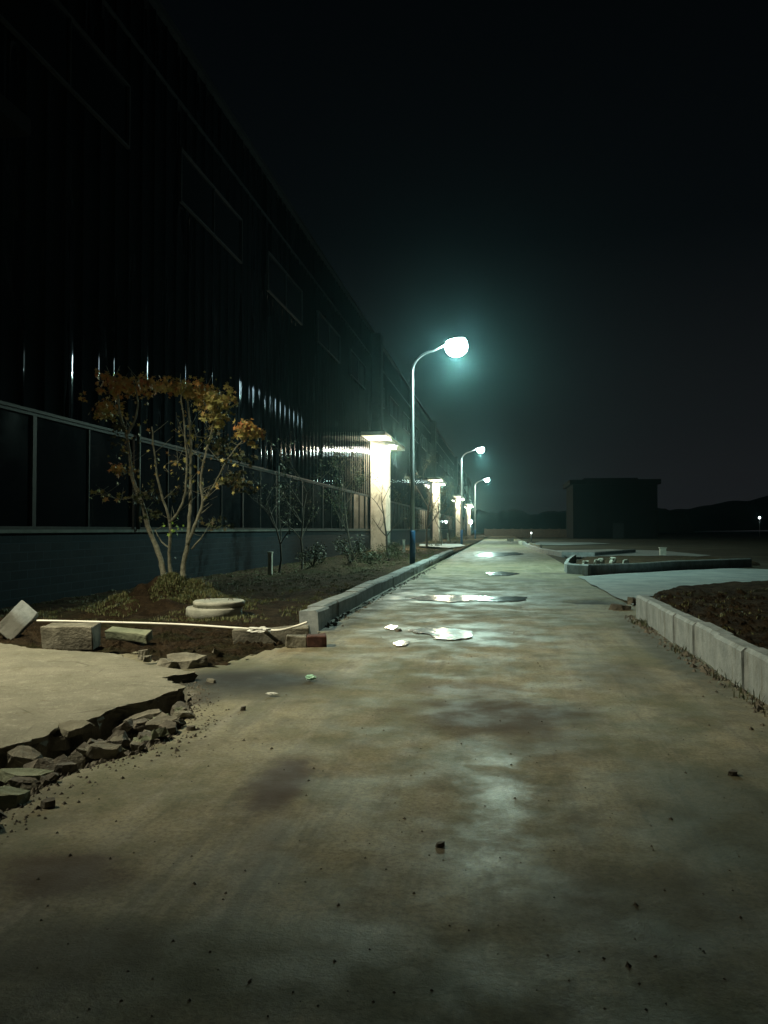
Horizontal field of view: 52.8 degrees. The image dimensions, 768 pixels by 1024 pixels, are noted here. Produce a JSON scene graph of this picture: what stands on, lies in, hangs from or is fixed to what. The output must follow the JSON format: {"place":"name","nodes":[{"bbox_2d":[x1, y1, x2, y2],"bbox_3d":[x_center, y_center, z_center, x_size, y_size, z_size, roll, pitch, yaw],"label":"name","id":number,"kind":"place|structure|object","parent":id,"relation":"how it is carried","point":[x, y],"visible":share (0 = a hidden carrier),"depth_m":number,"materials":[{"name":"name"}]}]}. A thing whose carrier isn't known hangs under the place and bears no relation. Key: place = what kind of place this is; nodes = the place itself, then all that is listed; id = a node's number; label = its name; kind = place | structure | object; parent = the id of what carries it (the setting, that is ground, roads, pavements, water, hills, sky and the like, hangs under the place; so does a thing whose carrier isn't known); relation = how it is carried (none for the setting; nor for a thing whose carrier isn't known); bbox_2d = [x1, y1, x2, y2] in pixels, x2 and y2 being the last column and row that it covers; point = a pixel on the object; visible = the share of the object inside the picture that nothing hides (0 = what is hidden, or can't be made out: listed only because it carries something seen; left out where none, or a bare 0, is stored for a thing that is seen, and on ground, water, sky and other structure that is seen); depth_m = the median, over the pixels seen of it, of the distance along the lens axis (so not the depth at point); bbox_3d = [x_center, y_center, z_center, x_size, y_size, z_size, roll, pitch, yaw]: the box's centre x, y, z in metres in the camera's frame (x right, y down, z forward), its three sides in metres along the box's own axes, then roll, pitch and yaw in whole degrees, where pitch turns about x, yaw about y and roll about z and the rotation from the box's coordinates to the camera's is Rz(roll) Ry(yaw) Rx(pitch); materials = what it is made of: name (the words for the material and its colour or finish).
{"place":"outdoors","nodes":[
{"label":"outdoors","id":0,"kind":"place"},
{"bbox_2d":[0,643,197,768],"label":"pavement","id":1,"kind":"structure","parent":0,"point":[44,693],"depth_m":6.76,"materials":[{"name":"concrete"}]},
{"bbox_2d":[0,618,318,666],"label":"dug earth","id":2,"kind":"structure","parent":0,"point":[155,656],"depth_m":10.54,"materials":[{"name":"soil"}]},
{"bbox_2d":[0,600,38,639],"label":"kerb block","id":3,"kind":"object","parent":2,"relation":"on","point":[18,619],"depth_m":10.85,"materials":[{"name":"concrete"}]},
{"bbox_2d":[40,622,100,650],"bbox_3d":[-3.978,1.585,9.843,0.641,0.315,0.415,0,-1,-5],"label":"concrete block","id":4,"kind":"object","parent":2,"relation":"on","point":[76,636],"depth_m":9.65,"materials":[{"name":"grey concrete"}]},
{"bbox_2d":[105,626,152,643],"bbox_3d":[-3.440,1.660,10.441,0.617,0.145,0.188,3,13,13],"label":"kerb block","id":5,"kind":"object","parent":2,"relation":"on","point":[144,636],"depth_m":10.38,"materials":[{"name":"concrete"}]},
{"bbox_2d":[167,652,207,668],"bbox_3d":[-2.152,1.628,8.451,0.444,0.129,0.366,-4,13,-9],"label":"concrete chunk","id":6,"kind":"object","parent":2,"relation":"on","point":[185,660],"visible":0.74,"depth_m":8.40,"materials":[{"name":"grey concrete"}]},
{"bbox_2d":[232,625,310,643],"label":"kerb block","id":7,"kind":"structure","parent":2,"relation":"on","point":[243,635],"depth_m":10.44,"materials":[{"name":"concrete"}]},
{"bbox_2d":[33,620,307,631],"bbox_3d":[-3.084,1.541,10.758,4.202,0.143,0.296,0,-1,10],"label":"pipe","id":8,"kind":"object","parent":7,"relation":"on","point":[183,624],"visible":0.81,"depth_m":10.88,"materials":[{"name":"white plastic"}]},
{"bbox_2d":[40,572,306,621],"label":"heap grass","id":9,"kind":"structure","parent":0,"point":[163,578],"depth_m":15.05,"materials":[{"name":"plant"}]},
{"bbox_2d":[0,534,488,652],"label":"verge","id":10,"kind":"structure","parent":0,"point":[148,608],"depth_m":17.89,"materials":[{"name":"soil"}]},
{"bbox_2d":[78,366,265,577],"bbox_3d":[-4.380,-0.911,15.874,4.640,4.550,1.555,-1,-1,25],"label":"maple tree","id":11,"kind":"object","parent":10,"relation":"on","point":[187,391],"visible":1,"depth_m":15.68,"materials":[{"name":"brown plant"}]},
{"bbox_2d":[186,598,244,618],"bbox_3d":[-3.055,1.802,14.003,1.030,0.473,1.010,0,-1,9],"label":"manhole","id":12,"kind":"object","parent":10,"relation":"on","point":[212,607],"visible":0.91,"depth_m":13.64,"materials":[{"name":"concrete"}]},
{"bbox_2d":[241,461,302,572],"bbox_3d":[-4.140,0.167,27.828,2.229,4.272,2.509,1,-1,-22],"label":"bare tree","id":13,"kind":"object","parent":10,"relation":"on","point":[274,524],"visible":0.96,"depth_m":27.95,"materials":[{"name":"brown plant"}]},
{"bbox_2d":[259,438,349,569],"bbox_3d":[-3.300,-0.412,31.198,3.997,5.644,1.621,0,-1,-15],"label":"young tree","id":14,"kind":"object","parent":10,"relation":"on","point":[302,532],"visible":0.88,"depth_m":30.89,"materials":[{"name":"brown plant"}]},
{"bbox_2d":[295,541,326,565],"bbox_3d":[-2.591,1.497,27.717,1.262,0.950,1.232,0,-1,9],"label":"shrub","id":15,"kind":"object","parent":10,"relation":"on","point":[315,556],"visible":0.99,"depth_m":27.61,"materials":[{"name":"green plant"}]},
{"bbox_2d":[318,440,377,560],"bbox_3d":[-1.825,-0.504,36.901,2.100,5.957,2.643,1,-2,-39],"label":"young tree","id":16,"kind":"object","parent":10,"relation":"on","point":[344,505],"visible":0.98,"depth_m":36.85,"materials":[{"name":"brown plant"}]},
{"bbox_2d":[333,534,369,562],"bbox_3d":[-1.221,1.411,29.422,1.506,1.142,1.384,0,-1,9],"label":"shrub","id":17,"kind":"object","parent":10,"relation":"on","point":[352,552],"visible":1,"depth_m":29.43,"materials":[{"name":"green plant"}]},
{"bbox_2d":[356,549,384,563],"bbox_3d":[-0.638,1.880,32.549,1.459,0.736,1.042,0,-1,9],"label":"shrub","id":18,"kind":"object","parent":10,"relation":"on","point":[374,556],"visible":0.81,"depth_m":32.52,"materials":[{"name":"green plant"}]},
{"bbox_2d":[358,467,403,554],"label":"bare tree","id":19,"kind":"object","parent":10,"relation":"on","point":[385,534],"visible":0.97,"depth_m":42.45,"materials":[{"name":"brown plant"}]},
{"bbox_2d":[368,541,404,560],"bbox_3d":[0.195,1.821,36.263,1.401,1.130,1.690,-1,-2,41],"label":"shrub","id":20,"kind":"object","parent":10,"relation":"on","point":[390,554],"visible":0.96,"depth_m":36.30,"materials":[{"name":"green plant"}]},
{"bbox_2d":[388,486,432,533],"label":"young tree","id":21,"kind":"object","parent":10,"relation":"on","point":[396,498],"visible":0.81,"depth_m":50.29,"materials":[{"name":"brown plant"}]},
{"bbox_2d":[404,458,447,548],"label":"young tree","id":22,"kind":"object","parent":10,"relation":"on","point":[432,506],"visible":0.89,"depth_m":60.06,"materials":[{"name":"brown plant"}]},
{"bbox_2d":[410,338,467,563],"bbox_3d":[2.169,-2.380,31.153,2.408,9.213,0.801,0,-1,9],"label":"street lamp","id":23,"kind":"object","parent":10,"relation":"on","point":[455,347],"visible":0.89,"depth_m":31.19,"materials":[{"name":"white metal"}]},
{"bbox_2d":[428,479,457,543],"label":"young tree","id":24,"kind":"object","parent":10,"relation":"on","point":[439,526],"visible":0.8,"depth_m":75.11,"materials":[{"name":"brown plant"}]},
{"bbox_2d":[460,446,484,543],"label":"street lamp","id":25,"kind":"object","parent":10,"relation":"on","point":[480,449],"visible":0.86,"depth_m":71.66,"materials":[{"name":"white metal"}]},
{"bbox_2d":[0,536,767,1023],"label":"road","id":26,"kind":"structure","parent":0,"point":[274,926],"depth_m":3.74,"materials":[{"name":"grey concrete"}]},
{"bbox_2d":[0,786,30,811],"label":"concrete chunk","id":27,"kind":"object","parent":26,"relation":"on","point":[11,797],"visible":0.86,"depth_m":4.20,"materials":[{"name":"grey concrete"}]},
{"bbox_2d":[23,758,54,768],"bbox_3d":[-2.192,1.631,4.919,0.209,0.089,0.119,8,-47,-39],"label":"concrete piece","id":28,"kind":"object","parent":26,"relation":"on","point":[40,763],"visible":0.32,"depth_m":4.89,"materials":[{"name":"grey concrete"}]},
{"bbox_2d":[49,736,69,750],"bbox_3d":[-2.344,1.646,5.508,0.210,0.104,0.134,4,-13,-26],"label":"concrete chunk","id":29,"kind":"object","parent":26,"relation":"on","point":[59,743],"visible":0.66,"depth_m":5.47,"materials":[{"name":"grey concrete"}]},
{"bbox_2d":[56,720,95,737],"bbox_3d":[-2.238,1.560,5.585,0.287,0.057,0.175,-4,15,-3],"label":"concrete chunk","id":30,"kind":"object","parent":29,"relation":"on","point":[70,728],"visible":0.98,"depth_m":5.55,"materials":[{"name":"grey concrete"}]},
{"bbox_2d":[0,706,191,819],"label":"rubble","id":31,"kind":"object","parent":26,"relation":"on","point":[131,736],"visible":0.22,"depth_m":5.11,"materials":[{"name":"concrete"}]},
{"bbox_2d":[9,776,36,789],"bbox_3d":[-2.121,1.608,4.568,0.197,0.070,0.140,6,1,29],"label":"concrete piece","id":32,"kind":"object","parent":31,"relation":"on","point":[16,781],"visible":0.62,"depth_m":4.53,"materials":[{"name":"grey concrete"}]},
{"bbox_2d":[4,745,42,767],"bbox_3d":[-2.335,1.616,5.056,0.272,0.128,0.181,10,9,3],"label":"concrete chunk","id":33,"kind":"object","parent":31,"relation":"on","point":[19,756],"visible":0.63,"depth_m":5.00,"materials":[{"name":"grey concrete"}]},
{"bbox_2d":[54,762,77,774],"bbox_3d":[-1.970,1.587,4.802,0.137,0.059,0.185,-1,-11,22],"label":"concrete piece","id":34,"kind":"object","parent":31,"relation":"on","point":[64,768],"visible":0.94,"depth_m":4.75,"materials":[{"name":"grey concrete"}]},
{"bbox_2d":[67,751,84,768],"bbox_3d":[-1.997,1.635,5.032,0.119,0.148,0.073,-2,-43,-29],"label":"concrete piece","id":35,"kind":"object","parent":31,"relation":"on","point":[77,758],"visible":0.59,"depth_m":5.02,"materials":[{"name":"grey concrete"}]},
{"bbox_2d":[85,742,121,759],"bbox_3d":[-1.876,1.587,5.140,0.253,0.097,0.130,3,6,-8],"label":"concrete chunk","id":36,"kind":"object","parent":31,"relation":"on","point":[103,750],"visible":0.97,"depth_m":5.09,"materials":[{"name":"grey concrete"}]},
{"bbox_2d":[112,718,133,732],"bbox_3d":[-1.964,1.635,5.813,0.218,0.079,0.154,-40,-9,37],"label":"concrete piece","id":37,"kind":"object","parent":31,"relation":"on","point":[127,725],"visible":0.64,"depth_m":5.75,"materials":[{"name":"grey concrete"}]},
{"bbox_2d":[119,709,161,724],"bbox_3d":[-1.940,1.653,6.190,0.354,0.077,0.153,-14,9,-11],"label":"concrete chunk","id":38,"kind":"object","parent":31,"relation":"on","point":[149,714],"visible":0.59,"depth_m":6.17,"materials":[{"name":"grey concrete"}]},
{"bbox_2d":[145,715,177,730],"bbox_3d":[-1.704,1.636,5.971,0.273,0.083,0.158,-9,15,-31],"label":"concrete chunk","id":39,"kind":"object","parent":31,"relation":"on","point":[153,724],"visible":0.55,"depth_m":5.94,"materials":[{"name":"grey concrete"}]},
{"bbox_2d":[159,720,176,735],"bbox_3d":[-1.601,1.600,5.729,0.127,0.076,0.183,-17,16,-26],"label":"concrete piece","id":40,"kind":"object","parent":31,"relation":"on","point":[170,726],"visible":0.72,"depth_m":5.69,"materials":[{"name":"grey concrete"}]},
{"bbox_2d":[0,681,230,844],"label":"gravel","id":41,"kind":"structure","parent":26,"relation":"on","point":[89,781],"depth_m":5.09,"materials":[{"name":"grey gravel"}]},
{"bbox_2d":[137,731,161,742],"bbox_3d":[-1.671,1.651,5.578,0.234,0.103,0.173,11,2,-6],"label":"concrete piece","id":42,"kind":"object","parent":26,"relation":"on","point":[140,735],"visible":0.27,"depth_m":5.55,"materials":[{"name":"grey concrete"}]},
{"bbox_2d":[151,727,168,739],"bbox_3d":[-1.609,1.584,5.530,0.126,0.069,0.195,-16,-15,-25],"label":"concrete piece","id":43,"kind":"object","parent":42,"relation":"on","point":[159,733],"visible":0.94,"depth_m":5.47,"materials":[{"name":"grey concrete"}]},
{"bbox_2d":[155,658,177,668],"bbox_3d":[-2.336,1.637,8.331,0.248,0.113,0.274,11,-8,32],"label":"concrete chunk","id":44,"kind":"object","parent":26,"relation":"on","point":[165,662],"visible":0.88,"depth_m":8.24,"materials":[{"name":"grey concrete"}]},
{"bbox_2d":[285,633,326,647],"bbox_3d":[-0.998,1.657,9.919,0.527,0.183,0.245,0,-1,-7],"label":"broken block","id":45,"kind":"object","parent":26,"relation":"on","point":[306,640],"depth_m":9.81,"materials":[{"name":"concrete"}]},
{"bbox_2d":[299,606,330,633],"bbox_3d":[-1.052,1.708,11.913,0.283,0.444,1.001,-4,-4,6],"label":"kerb stone","id":46,"kind":"object","parent":26,"relation":"on","point":[317,619],"visible":0.67,"depth_m":11.44,"materials":[{"name":"concrete"}]},
{"bbox_2d":[308,600,337,619],"bbox_3d":[-1.010,1.740,12.938,0.284,0.444,1.003,-1,-1,9],"label":"kerb stone","id":47,"kind":"object","parent":26,"relation":"on","point":[332,605],"visible":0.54,"depth_m":12.99,"materials":[{"name":"concrete"}]},
{"bbox_2d":[324,595,349,615],"bbox_3d":[-0.848,1.762,13.926,0.283,0.442,1.003,0,-2,9],"label":"kerb stone","id":48,"kind":"object","parent":26,"relation":"on","point":[343,604],"visible":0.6,"depth_m":13.90,"materials":[{"name":"concrete"}]},
{"bbox_2d":[338,592,359,609],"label":"kerb stone","id":49,"kind":"object","parent":26,"relation":"on","point":[354,599],"visible":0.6,"depth_m":14.91,"materials":[{"name":"concrete"}]},
{"bbox_2d":[345,588,366,603],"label":"kerb stone","id":50,"kind":"object","parent":26,"relation":"on","point":[362,592],"visible":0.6,"depth_m":15.85,"materials":[{"name":"concrete"}]},
{"bbox_2d":[15,603,767,1017],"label":"grit","id":51,"kind":"object","parent":26,"relation":"on","point":[429,855],"visible":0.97,"depth_m":3.41,"materials":[{"name":"gravel"}]},
{"bbox_2d":[409,628,472,639],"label":"puddle","id":52,"kind":"object","parent":26,"relation":"on","point":[446,633],"visible":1,"depth_m":11.16,"materials":[{"name":"clear liquid"}]},
{"bbox_2d":[412,595,526,601],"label":"puddle","id":53,"kind":"object","parent":26,"relation":"on","point":[451,598],"visible":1,"depth_m":16.66,"materials":[{"name":"clear liquid"}]},
{"bbox_2d":[474,552,522,556],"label":"puddle","id":54,"kind":"object","parent":26,"relation":"on","point":[491,554],"visible":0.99,"depth_m":46.05,"materials":[{"name":"clear liquid"}]},
{"bbox_2d":[325,564,767,729],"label":"kerb debris","id":55,"kind":"object","parent":26,"relation":"on","point":[758,702],"visible":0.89,"depth_m":9.43,"materials":[{"name":"concrete"}]},
{"bbox_2d":[636,595,656,620],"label":"kerb stone","id":56,"kind":"object","parent":26,"relation":"on","point":[641,605],"visible":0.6,"depth_m":12.70,"materials":[{"name":"concrete"}]},
{"bbox_2d":[647,600,671,630],"bbox_3d":[4.171,1.662,11.719,0.173,0.564,1.002,0,-1,8],"label":"kerb stone","id":57,"kind":"object","parent":26,"relation":"on","point":[653,606],"visible":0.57,"depth_m":11.81,"materials":[{"name":"concrete"}]},
{"bbox_2d":[658,606,685,642],"bbox_3d":[3.991,1.637,10.736,0.173,0.563,1.004,0,-2,9],"label":"kerb stone","id":58,"kind":"object","parent":26,"relation":"on","point":[666,614],"visible":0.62,"depth_m":10.66,"materials":[{"name":"concrete"}]},
{"bbox_2d":[674,614,703,654],"bbox_3d":[3.854,1.614,9.743,0.173,0.564,1.003,-1,-1,9],"label":"kerb stone","id":59,"kind":"object","parent":26,"relation":"on","point":[684,630],"visible":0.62,"depth_m":9.67,"materials":[{"name":"concrete"}]},
{"bbox_2d":[631,617,766,716],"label":"weeds","id":60,"kind":"object","parent":26,"relation":"on","point":[644,622],"visible":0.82,"depth_m":7.72,"materials":[{"name":"brown plant"}]},
{"bbox_2d":[695,622,733,667],"bbox_3d":[3.722,1.588,8.751,0.173,0.563,1.001,0,-1,9],"label":"kerb stone","id":61,"kind":"object","parent":26,"relation":"on","point":[706,633],"visible":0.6,"depth_m":8.77,"materials":[{"name":"concrete"}]},
{"bbox_2d":[713,634,756,688],"bbox_3d":[3.533,1.571,7.770,0.173,0.564,1.002,-1,-1,9],"label":"kerb stone","id":62,"kind":"object","parent":26,"relation":"on","point":[728,651],"visible":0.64,"depth_m":7.70,"materials":[{"name":"concrete"}]},
{"bbox_2d":[744,647,767,704],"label":"kerb stone","id":63,"kind":"object","parent":26,"relation":"on","point":[756,669],"visible":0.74,"depth_m":6.96,"materials":[{"name":"concrete"}]},
{"bbox_2d":[100,531,767,552],"bbox_3d":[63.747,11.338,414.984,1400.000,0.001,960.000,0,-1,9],"label":"ground","id":64,"kind":"structure","parent":0,"point":[676,532],"depth_m":505.04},
{"bbox_2d":[0,0,472,608],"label":"factory building","id":65,"kind":"structure","parent":64,"relation":"on","point":[150,222],"depth_m":23.77,"materials":[{"name":"black metal"}]},
{"bbox_2d":[0,404,34,528],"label":"window","id":66,"kind":"structure","parent":65,"relation":"in","point":[17,426],"depth_m":16.98,"materials":[{"name":"black glass"}]},
{"bbox_2d":[0,0,130,148],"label":"upper window","id":67,"kind":"structure","parent":65,"relation":"in","point":[46,28],"depth_m":19.03,"materials":[{"name":"black glass"}]},
{"bbox_2d":[34,413,133,529],"bbox_3d":[-7.594,-0.873,19.883,0.080,2.644,4.750,0,-1,9],"label":"window","id":68,"kind":"structure","parent":65,"relation":"in","point":[71,458],"depth_m":19.44,"materials":[{"name":"black glass"}]},
{"bbox_2d":[133,438,197,529],"bbox_3d":[-6.873,-0.766,24.576,0.080,2.644,4.750,0,-1,9],"label":"window","id":69,"kind":"structure","parent":65,"relation":"in","point":[167,482],"depth_m":24.47,"materials":[{"name":"black glass"}]},
{"bbox_2d":[178,147,242,263],"bbox_3d":[-6.202,-10.963,28.221,0.100,1.800,6.000,0,-1,9],"label":"upper window","id":70,"kind":"structure","parent":65,"relation":"in","point":[197,194],"depth_m":27.78,"materials":[{"name":"black glass"}]},
{"bbox_2d":[198,454,242,529],"bbox_3d":[-6.152,-0.660,29.270,0.080,2.644,4.750,0,-1,9],"label":"window","id":71,"kind":"structure","parent":65,"relation":"in","point":[225,504],"depth_m":29.12,"materials":[{"name":"black glass"}]},
{"bbox_2d":[243,465,276,529],"bbox_3d":[-5.431,-0.553,33.964,0.080,2.644,4.750,0,-1,9],"label":"window","id":72,"kind":"structure","parent":65,"relation":"in","point":[254,517],"depth_m":33.79,"materials":[{"name":"black glass"}]},
{"bbox_2d":[266,250,302,324],"bbox_3d":[-4.760,-10.750,37.609,0.100,1.800,6.000,0,-1,9],"label":"upper window","id":73,"kind":"structure","parent":65,"relation":"in","point":[280,285],"depth_m":37.28,"materials":[{"name":"black glass"}]},
{"bbox_2d":[277,473,302,529],"bbox_3d":[-4.710,-0.447,38.658,0.080,2.644,4.750,0,-1,9],"label":"window","id":74,"kind":"structure","parent":65,"relation":"in","point":[299,486],"depth_m":39.06,"materials":[{"name":"black glass"}]},
{"bbox_2d":[303,480,322,529],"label":"window","id":75,"kind":"structure","parent":65,"relation":"in","point":[318,525],"depth_m":43.58,"materials":[{"name":"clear glass"}]},
{"bbox_2d":[317,310,339,363],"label":"upper window","id":76,"kind":"structure","parent":65,"relation":"in","point":[328,337],"depth_m":46.77,"materials":[{"name":"black glass"}]},
{"bbox_2d":[323,485,339,529],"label":"window","id":77,"kind":"structure","parent":65,"relation":"in","point":[330,522],"depth_m":47.89,"materials":[{"name":"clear glass"}]},
{"bbox_2d":[340,489,353,529],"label":"window","id":78,"kind":"structure","parent":65,"relation":"in","point":[350,504],"depth_m":53.82,"materials":[{"name":"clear glass"}]},
{"bbox_2d":[350,349,365,389],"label":"upper window","id":79,"kind":"structure","parent":65,"relation":"in","point":[357,367],"depth_m":56.26,"materials":[{"name":"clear glass"}]},
{"bbox_2d":[354,493,365,529],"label":"window","id":80,"kind":"structure","parent":65,"relation":"in","point":[360,503],"depth_m":57.43,"materials":[{"name":"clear glass"}]},
{"bbox_2d":[366,496,370,529],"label":"window","id":81,"kind":"structure","parent":65,"relation":"in","point":[368,499],"depth_m":61.44,"materials":[{"name":"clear glass"}]},
{"bbox_2d":[389,396,398,423],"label":"upper window","id":82,"kind":"structure","parent":65,"relation":"in","point":[393,406],"depth_m":74.79,"materials":[{"name":"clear glass"}]},
{"bbox_2d":[392,502,397,529],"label":"window","id":83,"kind":"structure","parent":65,"relation":"in","point":[394,505],"depth_m":76.32,"materials":[{"name":"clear glass"}]},
{"bbox_2d":[484,528,566,536],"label":"boundary wall","id":84,"kind":"structure","parent":64,"relation":"on","point":[541,532],"depth_m":177.02,"materials":[{"name":"concrete"}]},
{"bbox_2d":[563,478,660,538],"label":"dark building","id":85,"kind":"structure","parent":64,"relation":"on","point":[611,508],"depth_m":131.63,"materials":[{"name":"grey concrete"}]},
{"bbox_2d":[613,523,623,537],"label":"door","id":86,"kind":"structure","parent":85,"relation":"in","point":[618,528],"depth_m":131.39,"materials":[{"name":"grey metal"}]},
{"bbox_2d":[160,0,767,530],"label":"sky","id":87,"kind":"structure","parent":0,"point":[573,192],"materials":[{"name":"black"}]},
{"bbox_2d":[535,542,607,544],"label":"path","id":88,"kind":"structure","parent":0,"point":[560,543],"depth_m":81.60,"materials":[{"name":"concrete"}]},
{"bbox_2d":[557,549,708,556],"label":"path","id":89,"kind":"structure","parent":0,"point":[648,553],"depth_m":45.90,"materials":[{"name":"concrete"}]},
{"bbox_2d":[517,533,767,604],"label":"bare land","id":90,"kind":"structure","parent":0,"point":[753,546],"depth_m":79.18,"materials":[{"name":"brown soil"}]},
{"bbox_2d":[567,564,590,575],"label":"kerb stone","id":91,"kind":"object","parent":90,"relation":"on","point":[583,569],"visible":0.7,"depth_m":25.85,"materials":[{"name":"concrete"}]},
{"bbox_2d":[471,508,693,531],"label":"tree line","id":92,"kind":"object","parent":90,"relation":"on","point":[674,521],"visible":0.54,"depth_m":300.65,"materials":[{"name":"plant"}]},
{"bbox_2d":[579,564,608,575],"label":"kerb stone","id":93,"kind":"object","parent":90,"relation":"on","point":[599,569],"visible":0.64,"depth_m":25.93,"materials":[{"name":"concrete"}]},
{"bbox_2d":[608,563,629,573],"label":"kerb stone","id":94,"kind":"object","parent":90,"relation":"on","point":[618,568],"visible":0.7,"depth_m":26.22,"materials":[{"name":"concrete"}]},
{"bbox_2d":[630,563,647,572],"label":"kerb stone","id":95,"kind":"object","parent":90,"relation":"on","point":[638,567],"visible":0.7,"depth_m":26.71,"materials":[{"name":"concrete"}]},
{"bbox_2d":[574,555,759,565],"bbox_3d":[11.651,2.238,32.739,8.598,0.411,14.276,0,-1,9],"label":"island bed","id":96,"kind":"object","parent":90,"relation":"on","point":[636,559],"visible":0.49,"depth_m":35.03,"materials":[{"name":"soil"}]},
{"bbox_2d":[685,560,702,569],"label":"kerb stone","id":97,"kind":"object","parent":90,"relation":"on","point":[694,564],"visible":0.7,"depth_m":29.34,"materials":[{"name":"concrete"}]},
{"bbox_2d":[703,559,719,568],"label":"kerb stone","id":98,"kind":"object","parent":90,"relation":"on","point":[711,564],"visible":0.7,"depth_m":29.88,"materials":[{"name":"concrete"}]},
{"bbox_2d":[719,559,735,568],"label":"kerb stone","id":99,"kind":"object","parent":90,"relation":"on","point":[727,563],"visible":0.7,"depth_m":30.37,"materials":[{"name":"concrete"}]},
{"bbox_2d":[577,568,767,604],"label":"side road","id":100,"kind":"structure","parent":0,"point":[623,586],"depth_m":22.78,"materials":[{"name":"concrete"}]},
{"bbox_2d":[652,580,767,648],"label":"earth bed","id":101,"kind":"object","parent":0,"point":[731,590],"visible":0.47,"depth_m":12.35,"materials":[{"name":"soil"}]},
{"bbox_2d":[669,496,767,530],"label":"hill","id":102,"kind":"structure","parent":0,"point":[734,516],"depth_m":378.86,"materials":[{"name":"black"}]},
{"label":"concrete piece","id":103,"kind":"object","parent":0,"visible":0},
{"bbox_2d":[0,768,53,782],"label":"concrete chunk","id":104,"kind":"object","parent":103,"relation":"on","point":[6,774],"visible":0.65,"depth_m":4.64,"materials":[{"name":"grey concrete"}]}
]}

